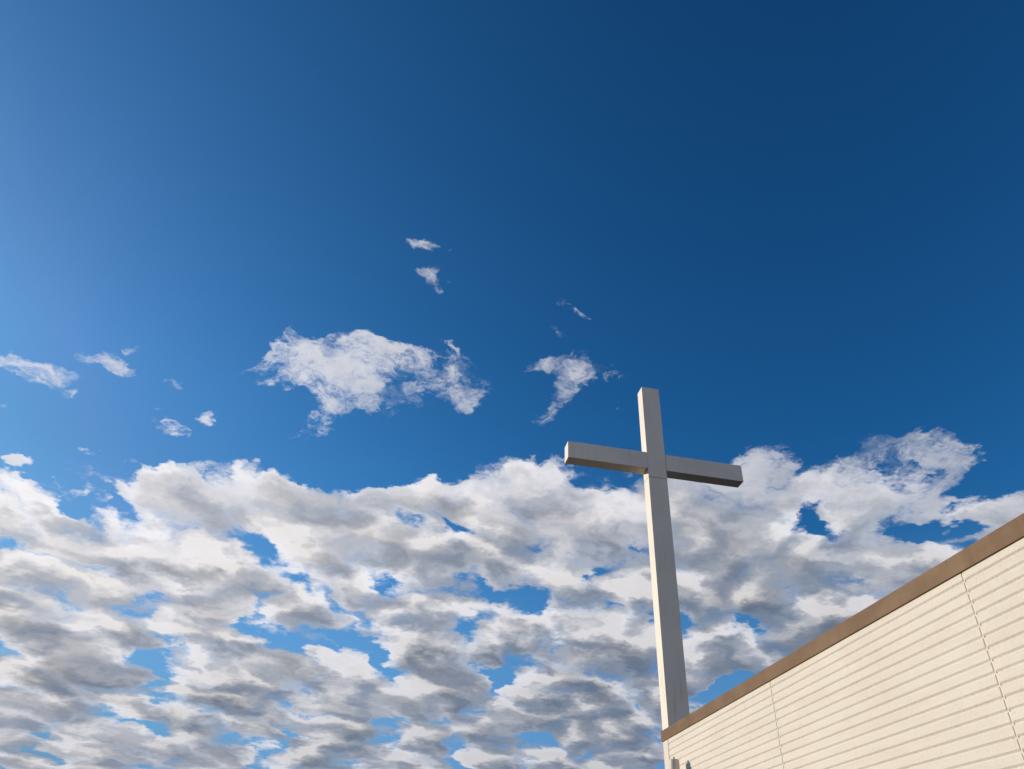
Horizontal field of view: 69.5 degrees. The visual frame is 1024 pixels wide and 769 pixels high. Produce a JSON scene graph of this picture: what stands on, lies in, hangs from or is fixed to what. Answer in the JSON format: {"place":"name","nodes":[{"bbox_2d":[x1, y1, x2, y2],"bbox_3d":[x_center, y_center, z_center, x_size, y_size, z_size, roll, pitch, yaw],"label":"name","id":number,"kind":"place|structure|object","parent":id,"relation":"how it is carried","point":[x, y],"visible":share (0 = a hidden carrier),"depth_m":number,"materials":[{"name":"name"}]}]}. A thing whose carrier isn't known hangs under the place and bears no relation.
{"place":"outdoors","nodes":[
{"label":"outdoors","id":0,"kind":"place"},
{"bbox_2d":[0,0,1023,768],"label":"sky","id":1,"kind":"structure","parent":0,"point":[311,312],"materials":[{"name":"blue"}]},
{"bbox_2d":[661,513,1023,768],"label":"church building","id":2,"kind":"structure","parent":0,"point":[925,670],"depth_m":5.92,"materials":[{"name":"wood"}]},
{"bbox_2d":[565,387,742,729],"bbox_3d":[2.453,2.510,12.205,3.197,5.944,0.238,9,-37,-7],"label":"cross","id":3,"kind":"object","parent":2,"relation":"on","point":[654,464],"visible":0.94,"depth_m":12.54,"materials":[{"name":"white metal"}]},
{"bbox_2d":[669,757,679,768],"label":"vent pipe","id":4,"kind":"object","parent":2,"relation":"attached to","point":[673,763],"visible":1,"depth_m":9.53,"materials":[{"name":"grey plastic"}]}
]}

